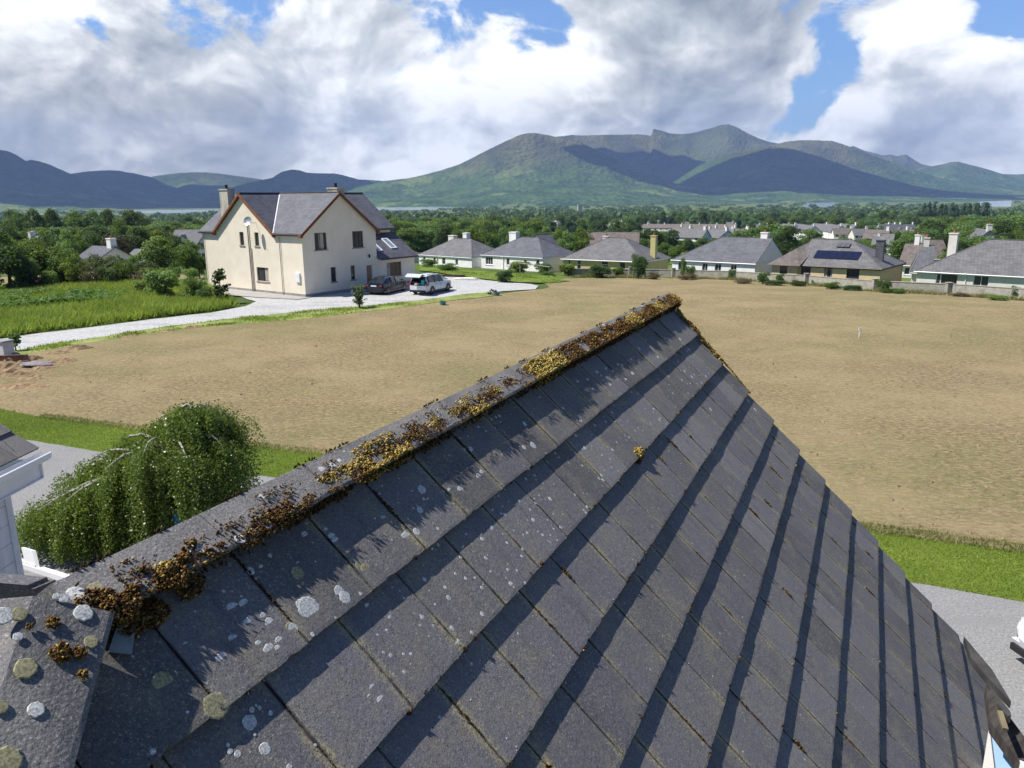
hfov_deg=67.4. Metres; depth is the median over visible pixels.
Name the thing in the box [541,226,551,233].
tree
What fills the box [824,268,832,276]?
window
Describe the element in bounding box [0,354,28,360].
timber sleeper
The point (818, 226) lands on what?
white house
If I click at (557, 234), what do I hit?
tree
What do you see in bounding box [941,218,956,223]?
tree
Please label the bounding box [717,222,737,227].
terraced house
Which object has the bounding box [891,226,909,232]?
house
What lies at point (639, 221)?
tree
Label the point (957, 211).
tree
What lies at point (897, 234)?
tree
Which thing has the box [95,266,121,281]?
hedge shrub
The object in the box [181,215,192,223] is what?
tree
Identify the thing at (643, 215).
tree
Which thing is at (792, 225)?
white house
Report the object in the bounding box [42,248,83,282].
hedge tree
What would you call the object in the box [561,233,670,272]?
bungalow
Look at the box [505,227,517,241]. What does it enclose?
tree
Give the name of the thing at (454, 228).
tree
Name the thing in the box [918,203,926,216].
tree
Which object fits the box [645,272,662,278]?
shrub
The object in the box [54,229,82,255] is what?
tree
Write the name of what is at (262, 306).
gravel drive
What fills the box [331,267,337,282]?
window
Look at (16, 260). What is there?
hedge tree
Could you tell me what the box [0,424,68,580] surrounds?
boarded house
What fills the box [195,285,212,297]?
bush
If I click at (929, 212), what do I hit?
tree
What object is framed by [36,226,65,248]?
tree
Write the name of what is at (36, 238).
tree
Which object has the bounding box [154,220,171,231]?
tree
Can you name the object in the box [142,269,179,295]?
bush
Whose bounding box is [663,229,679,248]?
tree
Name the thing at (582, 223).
tree
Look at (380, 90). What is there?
sky
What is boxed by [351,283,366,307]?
shrub
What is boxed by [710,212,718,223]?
tree
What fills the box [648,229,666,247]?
tree
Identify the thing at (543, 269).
shrub
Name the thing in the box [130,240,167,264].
house
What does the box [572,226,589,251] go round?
tree
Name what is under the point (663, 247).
tree
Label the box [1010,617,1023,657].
parked car
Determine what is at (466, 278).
boulder
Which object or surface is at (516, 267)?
shrub
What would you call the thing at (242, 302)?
ground
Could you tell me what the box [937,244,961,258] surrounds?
tree
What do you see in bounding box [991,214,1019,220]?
tree
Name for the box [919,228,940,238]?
tree
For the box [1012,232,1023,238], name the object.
tree
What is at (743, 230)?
house
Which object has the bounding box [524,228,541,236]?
tree
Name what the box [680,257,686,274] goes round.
shrub
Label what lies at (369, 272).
door
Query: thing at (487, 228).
tree
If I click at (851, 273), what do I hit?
window
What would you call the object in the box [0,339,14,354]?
gate pillar
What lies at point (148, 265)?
hedge tree
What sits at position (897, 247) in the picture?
tree
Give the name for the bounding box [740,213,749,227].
tree
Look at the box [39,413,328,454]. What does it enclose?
lawn edge
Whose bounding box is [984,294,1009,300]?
shrub
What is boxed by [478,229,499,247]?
tree
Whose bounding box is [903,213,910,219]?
tree
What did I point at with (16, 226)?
tree
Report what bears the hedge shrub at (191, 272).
on the meadow ground at (111, 322)
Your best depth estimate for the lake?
3585.62 m
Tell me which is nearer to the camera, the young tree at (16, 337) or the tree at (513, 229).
the young tree at (16, 337)
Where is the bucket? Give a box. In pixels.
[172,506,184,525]
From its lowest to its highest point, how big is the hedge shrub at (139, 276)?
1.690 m
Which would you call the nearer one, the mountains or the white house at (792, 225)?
the white house at (792, 225)
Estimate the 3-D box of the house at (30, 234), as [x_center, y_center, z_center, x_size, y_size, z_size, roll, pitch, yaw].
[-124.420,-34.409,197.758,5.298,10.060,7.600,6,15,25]
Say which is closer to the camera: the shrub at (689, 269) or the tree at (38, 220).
the shrub at (689, 269)
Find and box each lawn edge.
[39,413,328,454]
[335,449,1023,552]
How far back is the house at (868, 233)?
269.64 m
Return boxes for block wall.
[568,266,1023,298]
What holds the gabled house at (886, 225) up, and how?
on the ground at (242, 302)
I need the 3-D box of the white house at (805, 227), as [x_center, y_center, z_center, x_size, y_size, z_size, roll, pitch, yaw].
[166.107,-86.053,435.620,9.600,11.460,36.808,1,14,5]
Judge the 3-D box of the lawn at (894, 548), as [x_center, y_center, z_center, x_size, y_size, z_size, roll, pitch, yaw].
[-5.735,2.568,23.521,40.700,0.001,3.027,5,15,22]
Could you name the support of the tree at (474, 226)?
on the ground at (242, 302)
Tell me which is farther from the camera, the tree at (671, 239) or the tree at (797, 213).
the tree at (797, 213)
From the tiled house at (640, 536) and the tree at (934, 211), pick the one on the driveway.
the tiled house at (640, 536)
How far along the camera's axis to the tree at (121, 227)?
209.67 m
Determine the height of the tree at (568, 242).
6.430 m
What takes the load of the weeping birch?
on the driveway
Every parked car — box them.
[366,275,408,293]
[405,272,452,293]
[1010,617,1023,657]
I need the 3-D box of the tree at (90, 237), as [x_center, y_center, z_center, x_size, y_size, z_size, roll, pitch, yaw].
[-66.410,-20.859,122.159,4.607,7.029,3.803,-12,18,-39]
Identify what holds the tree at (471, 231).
on the ground at (242, 302)
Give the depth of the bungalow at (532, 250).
116.83 m
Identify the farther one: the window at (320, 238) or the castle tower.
the castle tower
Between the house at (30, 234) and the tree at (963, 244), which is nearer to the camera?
the tree at (963, 244)
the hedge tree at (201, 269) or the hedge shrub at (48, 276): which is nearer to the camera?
the hedge shrub at (48, 276)
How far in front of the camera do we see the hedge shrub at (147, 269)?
78.56 m
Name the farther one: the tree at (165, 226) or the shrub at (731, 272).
the tree at (165, 226)
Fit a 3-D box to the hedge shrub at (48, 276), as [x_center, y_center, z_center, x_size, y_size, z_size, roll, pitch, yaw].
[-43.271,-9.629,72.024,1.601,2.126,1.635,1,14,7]
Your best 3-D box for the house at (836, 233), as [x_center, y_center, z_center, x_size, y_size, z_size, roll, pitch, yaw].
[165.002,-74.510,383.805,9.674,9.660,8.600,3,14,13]
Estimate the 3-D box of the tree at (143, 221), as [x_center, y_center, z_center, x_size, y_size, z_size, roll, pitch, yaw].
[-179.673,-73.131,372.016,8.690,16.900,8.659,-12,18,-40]
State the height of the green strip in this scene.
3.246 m
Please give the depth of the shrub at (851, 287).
72.57 m
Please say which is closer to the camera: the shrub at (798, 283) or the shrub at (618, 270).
the shrub at (798, 283)
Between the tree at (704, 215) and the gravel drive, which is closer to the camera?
the gravel drive
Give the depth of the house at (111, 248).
105.40 m
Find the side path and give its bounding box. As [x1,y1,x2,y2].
[224,289,308,298]
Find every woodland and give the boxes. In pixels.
[0,200,1023,222]
[13,214,1023,251]
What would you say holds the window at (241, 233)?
in the cream house at (334, 239)
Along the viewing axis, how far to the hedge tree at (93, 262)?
79.04 m
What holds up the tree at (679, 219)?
on the ground at (242, 302)
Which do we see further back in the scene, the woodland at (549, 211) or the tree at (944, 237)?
the woodland at (549, 211)
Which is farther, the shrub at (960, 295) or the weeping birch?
the shrub at (960, 295)
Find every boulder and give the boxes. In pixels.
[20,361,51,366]
[454,277,479,279]
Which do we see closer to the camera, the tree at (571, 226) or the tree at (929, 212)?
the tree at (571, 226)
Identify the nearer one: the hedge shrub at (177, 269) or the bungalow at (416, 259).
the hedge shrub at (177, 269)
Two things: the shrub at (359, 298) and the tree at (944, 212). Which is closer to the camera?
the shrub at (359, 298)
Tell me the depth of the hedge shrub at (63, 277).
75.52 m
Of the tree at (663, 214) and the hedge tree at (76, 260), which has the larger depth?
the tree at (663, 214)
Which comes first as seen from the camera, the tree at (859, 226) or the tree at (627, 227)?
the tree at (627, 227)
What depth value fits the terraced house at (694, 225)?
599.38 m
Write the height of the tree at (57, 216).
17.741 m
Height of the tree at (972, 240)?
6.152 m
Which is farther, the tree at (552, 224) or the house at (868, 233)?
the tree at (552, 224)
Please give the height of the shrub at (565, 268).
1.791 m
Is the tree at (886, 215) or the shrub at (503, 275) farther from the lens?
the tree at (886, 215)
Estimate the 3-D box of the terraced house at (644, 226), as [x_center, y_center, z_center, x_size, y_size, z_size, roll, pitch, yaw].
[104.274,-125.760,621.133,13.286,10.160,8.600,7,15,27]
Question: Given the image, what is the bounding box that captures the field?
[0,277,1023,550]
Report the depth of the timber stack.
80.86 m
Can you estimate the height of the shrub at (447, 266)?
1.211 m
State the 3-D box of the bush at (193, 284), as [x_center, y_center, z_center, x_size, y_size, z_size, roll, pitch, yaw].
[-26.020,-7.741,62.974,2.286,2.132,2.341,2,14,12]
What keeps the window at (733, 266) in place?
in the bungalow at (744, 254)
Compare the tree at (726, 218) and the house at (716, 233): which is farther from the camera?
the tree at (726, 218)
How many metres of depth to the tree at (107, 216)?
296.84 m
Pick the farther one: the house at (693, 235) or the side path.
the house at (693, 235)
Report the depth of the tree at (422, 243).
228.48 m
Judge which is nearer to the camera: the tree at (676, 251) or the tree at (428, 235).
the tree at (676, 251)
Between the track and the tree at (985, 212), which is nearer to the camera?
the track
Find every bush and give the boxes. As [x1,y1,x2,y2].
[131,279,148,289]
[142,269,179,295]
[179,276,207,297]
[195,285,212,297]
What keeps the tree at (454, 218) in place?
on the ground at (242, 302)
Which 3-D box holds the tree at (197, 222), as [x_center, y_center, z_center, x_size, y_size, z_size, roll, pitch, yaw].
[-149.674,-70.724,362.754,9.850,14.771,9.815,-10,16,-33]
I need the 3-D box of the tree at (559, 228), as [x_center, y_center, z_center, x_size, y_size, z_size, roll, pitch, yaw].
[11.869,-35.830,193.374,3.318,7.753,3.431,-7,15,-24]
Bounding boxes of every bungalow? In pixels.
[413,250,418,262]
[418,233,493,267]
[480,232,573,271]
[534,233,559,245]
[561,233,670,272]
[585,232,639,246]
[671,229,783,272]
[767,238,906,280]
[914,230,1023,287]
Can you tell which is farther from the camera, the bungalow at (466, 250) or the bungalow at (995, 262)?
the bungalow at (466, 250)
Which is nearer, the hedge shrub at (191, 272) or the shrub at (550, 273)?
the hedge shrub at (191, 272)
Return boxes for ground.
[0,200,1023,547]
[1,278,237,336]
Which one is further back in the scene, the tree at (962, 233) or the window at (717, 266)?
the tree at (962, 233)
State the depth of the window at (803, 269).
91.24 m
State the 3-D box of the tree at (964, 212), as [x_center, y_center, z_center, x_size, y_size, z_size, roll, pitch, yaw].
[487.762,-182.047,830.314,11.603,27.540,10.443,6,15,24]
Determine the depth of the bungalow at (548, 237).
159.53 m
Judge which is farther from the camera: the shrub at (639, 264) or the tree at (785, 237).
the tree at (785, 237)
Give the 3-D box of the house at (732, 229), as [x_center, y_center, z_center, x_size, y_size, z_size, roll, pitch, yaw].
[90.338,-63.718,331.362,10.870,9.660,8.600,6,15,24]
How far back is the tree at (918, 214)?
682.44 m
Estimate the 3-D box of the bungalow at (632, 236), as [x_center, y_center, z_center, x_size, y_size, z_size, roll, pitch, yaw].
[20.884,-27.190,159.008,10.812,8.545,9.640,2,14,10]
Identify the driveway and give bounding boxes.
[11,440,1023,734]
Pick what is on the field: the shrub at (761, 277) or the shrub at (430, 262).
the shrub at (761, 277)
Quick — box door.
[366,265,371,282]
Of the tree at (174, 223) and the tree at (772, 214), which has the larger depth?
the tree at (772, 214)
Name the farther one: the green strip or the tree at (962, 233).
the tree at (962, 233)
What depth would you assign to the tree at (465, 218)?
297.56 m
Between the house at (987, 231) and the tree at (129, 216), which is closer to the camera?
the house at (987, 231)
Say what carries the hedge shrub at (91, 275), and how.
on the meadow ground at (111, 322)
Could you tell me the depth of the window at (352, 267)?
67.96 m
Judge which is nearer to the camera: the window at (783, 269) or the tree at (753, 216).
the window at (783, 269)
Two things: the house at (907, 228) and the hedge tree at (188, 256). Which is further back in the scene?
the house at (907, 228)
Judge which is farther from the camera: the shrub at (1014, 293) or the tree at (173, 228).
the tree at (173, 228)
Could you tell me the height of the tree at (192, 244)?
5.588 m
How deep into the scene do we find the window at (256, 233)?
66.56 m
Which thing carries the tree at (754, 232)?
on the ground at (242, 302)
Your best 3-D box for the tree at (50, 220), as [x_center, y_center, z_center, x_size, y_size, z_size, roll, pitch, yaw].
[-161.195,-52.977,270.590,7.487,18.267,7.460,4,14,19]
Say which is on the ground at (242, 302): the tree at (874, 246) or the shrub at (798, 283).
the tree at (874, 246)
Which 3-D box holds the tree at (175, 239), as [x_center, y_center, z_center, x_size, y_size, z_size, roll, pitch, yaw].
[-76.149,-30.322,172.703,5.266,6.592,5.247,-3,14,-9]
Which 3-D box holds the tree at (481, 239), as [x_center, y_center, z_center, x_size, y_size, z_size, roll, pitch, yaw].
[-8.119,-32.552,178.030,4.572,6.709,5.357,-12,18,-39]
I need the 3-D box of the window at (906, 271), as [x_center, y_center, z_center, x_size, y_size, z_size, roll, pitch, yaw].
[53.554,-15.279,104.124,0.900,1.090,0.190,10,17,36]
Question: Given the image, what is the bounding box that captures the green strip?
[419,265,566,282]
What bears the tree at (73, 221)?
on the ground at (242, 302)
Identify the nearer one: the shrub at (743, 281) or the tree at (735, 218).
the shrub at (743, 281)
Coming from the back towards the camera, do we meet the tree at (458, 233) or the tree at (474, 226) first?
the tree at (474, 226)
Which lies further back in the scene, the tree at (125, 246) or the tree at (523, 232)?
the tree at (523, 232)
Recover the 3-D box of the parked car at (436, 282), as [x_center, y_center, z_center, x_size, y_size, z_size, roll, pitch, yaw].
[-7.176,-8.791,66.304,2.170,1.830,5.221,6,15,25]
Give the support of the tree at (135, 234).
on the ground at (242, 302)
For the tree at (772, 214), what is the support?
on the ground at (242, 302)
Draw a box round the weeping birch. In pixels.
[14,398,273,566]
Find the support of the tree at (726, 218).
on the ground at (242, 302)
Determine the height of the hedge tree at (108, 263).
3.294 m
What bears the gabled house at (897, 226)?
on the ground at (242, 302)
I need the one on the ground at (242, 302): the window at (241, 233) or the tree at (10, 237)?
the tree at (10, 237)
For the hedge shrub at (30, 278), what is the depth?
71.42 m
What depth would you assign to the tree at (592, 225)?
435.65 m
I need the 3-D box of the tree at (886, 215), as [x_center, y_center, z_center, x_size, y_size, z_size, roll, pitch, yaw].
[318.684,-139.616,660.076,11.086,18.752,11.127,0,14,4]
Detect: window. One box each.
[239,232,244,246]
[254,232,259,246]
[256,267,269,282]
[314,233,328,250]
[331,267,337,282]
[351,265,356,280]
[352,231,364,248]
[387,261,402,275]
[485,257,492,264]
[702,263,707,269]
[715,264,720,270]
[731,264,736,269]
[780,266,786,273]
[801,267,810,274]
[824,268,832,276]
[846,269,859,278]
[904,267,909,275]
[936,274,940,282]
[941,274,957,283]
[973,276,988,285]
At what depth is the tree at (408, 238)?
217.94 m
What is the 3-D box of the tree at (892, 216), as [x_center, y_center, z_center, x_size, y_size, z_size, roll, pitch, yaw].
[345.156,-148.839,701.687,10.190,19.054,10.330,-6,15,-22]
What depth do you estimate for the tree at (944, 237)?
162.58 m
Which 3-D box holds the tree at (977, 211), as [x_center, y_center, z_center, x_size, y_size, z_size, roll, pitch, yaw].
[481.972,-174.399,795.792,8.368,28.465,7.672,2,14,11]
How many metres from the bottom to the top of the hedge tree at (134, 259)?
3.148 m
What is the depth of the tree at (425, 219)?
324.89 m
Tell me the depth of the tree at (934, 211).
847.45 m
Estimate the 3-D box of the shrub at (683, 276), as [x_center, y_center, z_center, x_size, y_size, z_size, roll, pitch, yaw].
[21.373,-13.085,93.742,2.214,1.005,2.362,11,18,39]
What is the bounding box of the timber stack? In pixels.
[442,275,464,276]
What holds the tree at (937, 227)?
on the ground at (242, 302)
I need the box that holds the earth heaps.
[0,325,200,388]
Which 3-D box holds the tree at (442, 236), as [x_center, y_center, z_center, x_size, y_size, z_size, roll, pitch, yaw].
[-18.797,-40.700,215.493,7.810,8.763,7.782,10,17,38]
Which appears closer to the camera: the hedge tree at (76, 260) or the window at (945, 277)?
the hedge tree at (76, 260)
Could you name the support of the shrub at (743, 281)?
on the field
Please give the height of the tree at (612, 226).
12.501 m
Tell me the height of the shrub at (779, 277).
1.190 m
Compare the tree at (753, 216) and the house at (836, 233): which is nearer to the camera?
the house at (836, 233)
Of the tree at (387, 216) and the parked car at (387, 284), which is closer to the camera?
the parked car at (387, 284)
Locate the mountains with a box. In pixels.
[0,124,1023,210]
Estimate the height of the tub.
0.340 m
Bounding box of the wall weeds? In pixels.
[568,273,1023,300]
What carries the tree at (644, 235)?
on the ground at (242, 302)
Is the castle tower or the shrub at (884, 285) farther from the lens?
the castle tower
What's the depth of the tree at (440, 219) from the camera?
294.64 m
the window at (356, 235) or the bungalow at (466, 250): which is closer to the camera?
the window at (356, 235)
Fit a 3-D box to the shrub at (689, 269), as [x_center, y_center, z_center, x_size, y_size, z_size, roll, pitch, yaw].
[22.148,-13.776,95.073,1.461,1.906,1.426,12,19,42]
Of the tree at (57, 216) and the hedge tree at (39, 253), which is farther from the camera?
the tree at (57, 216)
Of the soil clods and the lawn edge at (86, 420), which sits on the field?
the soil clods
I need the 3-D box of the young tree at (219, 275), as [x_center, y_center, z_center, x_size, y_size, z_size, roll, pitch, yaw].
[-23.006,-7.735,60.730,1.694,2.900,1.929,-1,14,0]
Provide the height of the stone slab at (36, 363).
0.242 m
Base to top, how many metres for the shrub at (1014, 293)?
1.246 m
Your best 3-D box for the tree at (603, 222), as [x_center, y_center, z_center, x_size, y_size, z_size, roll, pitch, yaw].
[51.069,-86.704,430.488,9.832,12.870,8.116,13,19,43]
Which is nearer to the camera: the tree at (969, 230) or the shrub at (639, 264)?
the shrub at (639, 264)
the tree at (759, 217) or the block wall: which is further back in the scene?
the tree at (759, 217)
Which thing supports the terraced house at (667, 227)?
on the ground at (242, 302)
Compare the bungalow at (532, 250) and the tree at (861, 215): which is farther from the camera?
the tree at (861, 215)
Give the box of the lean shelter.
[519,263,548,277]
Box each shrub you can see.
[13,266,35,284]
[28,273,46,284]
[39,270,58,284]
[57,271,68,282]
[64,268,82,282]
[78,265,98,283]
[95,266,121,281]
[108,260,133,279]
[125,270,148,280]
[138,267,157,274]
[166,266,180,280]
[182,267,199,280]
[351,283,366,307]
[419,259,438,266]
[437,263,457,269]
[495,269,513,281]
[508,261,530,272]
[534,263,552,274]
[542,271,555,275]
[558,263,574,274]
[586,265,611,277]
[612,266,623,275]
[631,253,648,278]
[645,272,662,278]
[676,272,697,279]
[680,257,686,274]
[685,265,695,276]
[728,269,734,277]
[734,278,753,283]
[756,272,770,283]
[763,280,787,285]
[775,273,784,281]
[790,280,806,285]
[823,281,841,288]
[842,285,862,290]
[875,279,892,292]
[890,288,906,293]
[949,292,969,296]
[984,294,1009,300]
[1011,285,1019,295]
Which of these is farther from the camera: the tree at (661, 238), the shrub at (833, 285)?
the tree at (661, 238)
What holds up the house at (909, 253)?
on the ground at (242, 302)
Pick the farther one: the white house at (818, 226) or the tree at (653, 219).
the tree at (653, 219)
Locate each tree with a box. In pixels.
[0,209,26,231]
[0,223,27,264]
[0,230,40,288]
[1,234,13,252]
[3,208,21,221]
[6,332,21,350]
[11,257,39,279]
[14,237,66,275]
[17,208,48,229]
[30,235,51,249]
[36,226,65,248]
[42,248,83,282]
[43,209,65,228]
[44,207,62,228]
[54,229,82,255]
[57,253,90,282]
[61,211,78,227]
[65,209,92,227]
[73,229,89,254]
[78,253,107,277]
[80,208,102,227]
[81,230,105,249]
[96,253,133,272]
[99,207,116,226]
[99,232,135,253]
[109,217,128,236]
[115,208,141,226]
[124,225,148,251]
[124,254,142,276]
[132,259,160,274]
[136,217,147,225]
[136,235,181,273]
[146,229,174,248]
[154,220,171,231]
[166,225,183,236]
[167,221,181,227]
[169,235,184,251]
[173,243,203,278]
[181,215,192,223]
[182,239,202,254]
[190,219,203,225]
[194,254,205,277]
[210,268,230,298]
[384,213,393,220]
[389,216,407,221]
[390,222,400,234]
[396,227,418,249]
[408,227,430,251]
[416,218,431,221]
[421,228,440,248]
[432,223,454,246]
[435,217,454,221]
[445,216,456,221]
[445,224,465,236]
[451,229,462,237]
[459,217,475,222]
[461,224,480,237]
[466,228,478,240]
[473,229,486,243]
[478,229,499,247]
[479,225,500,247]
[483,215,496,220]
[497,226,508,245]
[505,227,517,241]
[515,227,527,236]
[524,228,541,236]
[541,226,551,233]
[548,220,556,231]
[552,230,565,240]
[555,215,566,231]
[555,226,563,236]
[557,231,574,248]
[564,214,577,231]
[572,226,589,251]
[576,219,587,231]
[587,216,595,231]
[589,220,605,231]
[595,218,611,231]
[608,218,623,231]
[620,217,636,231]
[632,216,644,231]
[639,213,647,223]
[640,228,651,239]
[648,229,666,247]
[649,214,658,223]
[657,242,674,263]
[659,211,666,223]
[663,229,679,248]
[667,212,676,223]
[668,244,684,261]
[674,211,684,223]
[682,214,688,223]
[698,211,709,223]
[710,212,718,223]
[721,212,732,223]
[727,227,774,238]
[731,214,740,223]
[737,213,742,228]
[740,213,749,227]
[748,215,756,222]
[755,212,762,220]
[760,222,793,248]
[768,212,776,217]
[773,225,802,254]
[793,211,802,216]
[797,228,823,244]
[856,224,864,228]
[857,212,864,218]
[869,243,890,252]
[878,210,889,220]
[885,235,920,258]
[888,211,896,219]
[891,229,901,240]
[894,215,904,222]
[900,230,914,238]
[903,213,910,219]
[906,229,935,238]
[914,211,925,217]
[914,219,934,230]
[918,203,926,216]
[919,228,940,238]
[924,202,932,217]
[928,224,943,234]
[931,233,948,247]
[932,201,936,216]
[935,204,943,216]
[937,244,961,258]
[939,204,947,215]
[940,240,970,258]
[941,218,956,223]
[945,230,970,249]
[946,202,956,216]
[955,204,959,216]
[959,227,975,236]
[960,203,967,216]
[962,234,994,246]
[967,202,973,214]
[974,202,981,216]
[982,202,990,216]
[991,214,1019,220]
[994,232,1023,239]
[1003,215,1023,222]
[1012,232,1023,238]
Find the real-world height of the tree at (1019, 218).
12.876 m
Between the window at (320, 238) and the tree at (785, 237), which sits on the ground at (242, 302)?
the tree at (785, 237)
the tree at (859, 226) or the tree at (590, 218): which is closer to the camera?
the tree at (859, 226)
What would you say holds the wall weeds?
on the field
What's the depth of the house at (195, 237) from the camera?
198.23 m
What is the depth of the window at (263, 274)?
67.02 m
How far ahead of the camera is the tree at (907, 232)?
219.10 m
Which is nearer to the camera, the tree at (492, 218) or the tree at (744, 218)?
the tree at (492, 218)
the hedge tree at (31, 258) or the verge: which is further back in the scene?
the hedge tree at (31, 258)
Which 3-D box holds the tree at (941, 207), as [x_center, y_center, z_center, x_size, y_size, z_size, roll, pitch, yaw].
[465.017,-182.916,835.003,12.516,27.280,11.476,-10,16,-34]
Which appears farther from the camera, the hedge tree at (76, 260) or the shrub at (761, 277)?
the shrub at (761, 277)
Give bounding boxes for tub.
[439,300,445,304]
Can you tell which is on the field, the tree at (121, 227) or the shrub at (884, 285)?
the shrub at (884, 285)
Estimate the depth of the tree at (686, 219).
816.96 m
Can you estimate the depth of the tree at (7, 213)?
290.27 m
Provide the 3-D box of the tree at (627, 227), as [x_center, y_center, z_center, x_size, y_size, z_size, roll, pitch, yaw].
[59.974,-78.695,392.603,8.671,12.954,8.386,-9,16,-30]
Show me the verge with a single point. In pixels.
(363, 309)
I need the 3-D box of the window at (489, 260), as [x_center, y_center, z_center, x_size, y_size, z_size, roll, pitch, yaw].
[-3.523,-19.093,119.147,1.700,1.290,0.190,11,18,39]
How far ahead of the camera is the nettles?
61.10 m
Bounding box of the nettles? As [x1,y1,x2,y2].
[0,287,126,307]
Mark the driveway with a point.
(983, 624)
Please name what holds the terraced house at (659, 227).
on the ground at (242, 302)
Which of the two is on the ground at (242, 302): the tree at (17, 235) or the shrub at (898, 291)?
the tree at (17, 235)
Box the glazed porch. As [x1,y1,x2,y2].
[983,685,1023,767]
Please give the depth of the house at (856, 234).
360.46 m
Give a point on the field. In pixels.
(822, 343)
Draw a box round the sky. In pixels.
[0,0,1023,180]
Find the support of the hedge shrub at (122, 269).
on the meadow ground at (111, 322)
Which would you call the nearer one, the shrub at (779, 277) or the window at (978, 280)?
the window at (978, 280)
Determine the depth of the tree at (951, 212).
769.47 m
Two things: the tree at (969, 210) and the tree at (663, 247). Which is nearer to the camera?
the tree at (663, 247)
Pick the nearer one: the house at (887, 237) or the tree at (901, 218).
the house at (887, 237)
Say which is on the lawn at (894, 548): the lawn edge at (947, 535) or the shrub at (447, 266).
the lawn edge at (947, 535)
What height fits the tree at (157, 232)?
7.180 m
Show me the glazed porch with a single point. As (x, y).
(1005, 745)
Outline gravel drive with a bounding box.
[3,277,537,349]
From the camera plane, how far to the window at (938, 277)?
81.42 m
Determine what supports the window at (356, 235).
in the cream house at (334, 239)
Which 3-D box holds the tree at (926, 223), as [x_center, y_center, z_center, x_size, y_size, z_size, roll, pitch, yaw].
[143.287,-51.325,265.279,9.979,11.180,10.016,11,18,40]
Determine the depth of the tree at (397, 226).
228.83 m
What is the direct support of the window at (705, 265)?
in the bungalow at (744, 254)
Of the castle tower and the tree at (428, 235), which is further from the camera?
the castle tower
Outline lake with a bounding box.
[25,200,1011,214]
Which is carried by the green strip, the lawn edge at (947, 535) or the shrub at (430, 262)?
the shrub at (430, 262)
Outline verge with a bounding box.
[15,292,493,353]
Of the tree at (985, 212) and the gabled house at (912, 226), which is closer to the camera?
the gabled house at (912, 226)
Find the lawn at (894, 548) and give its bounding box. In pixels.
[0,409,1023,600]
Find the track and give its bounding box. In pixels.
[0,274,202,282]
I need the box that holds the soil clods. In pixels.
[13,295,1023,545]
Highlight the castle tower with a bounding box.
[577,204,581,211]
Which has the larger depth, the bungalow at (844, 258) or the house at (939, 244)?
the house at (939, 244)
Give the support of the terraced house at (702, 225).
on the ground at (242, 302)
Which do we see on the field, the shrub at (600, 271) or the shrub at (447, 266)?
the shrub at (600, 271)
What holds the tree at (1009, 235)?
on the ground at (242, 302)
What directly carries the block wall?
on the ground at (242, 302)
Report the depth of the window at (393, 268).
72.01 m
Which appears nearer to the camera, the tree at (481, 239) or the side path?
the side path
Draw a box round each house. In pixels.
[0,292,1010,767]
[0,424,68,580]
[27,231,34,241]
[77,235,142,269]
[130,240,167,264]
[173,229,204,258]
[198,183,418,296]
[642,223,648,231]
[647,222,664,231]
[664,223,682,231]
[676,226,711,241]
[683,222,699,227]
[699,223,717,227]
[708,227,730,238]
[711,225,734,232]
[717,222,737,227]
[735,226,751,236]
[779,222,797,227]
[793,223,822,239]
[812,222,827,228]
[819,223,844,238]
[831,225,852,238]
[838,222,857,228]
[848,226,867,240]
[861,225,890,239]
[871,232,894,255]
[875,221,892,229]
[890,222,903,229]
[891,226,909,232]
[900,232,923,277]
[902,222,915,229]
[909,234,934,281]
[912,234,945,261]
[965,223,996,248]

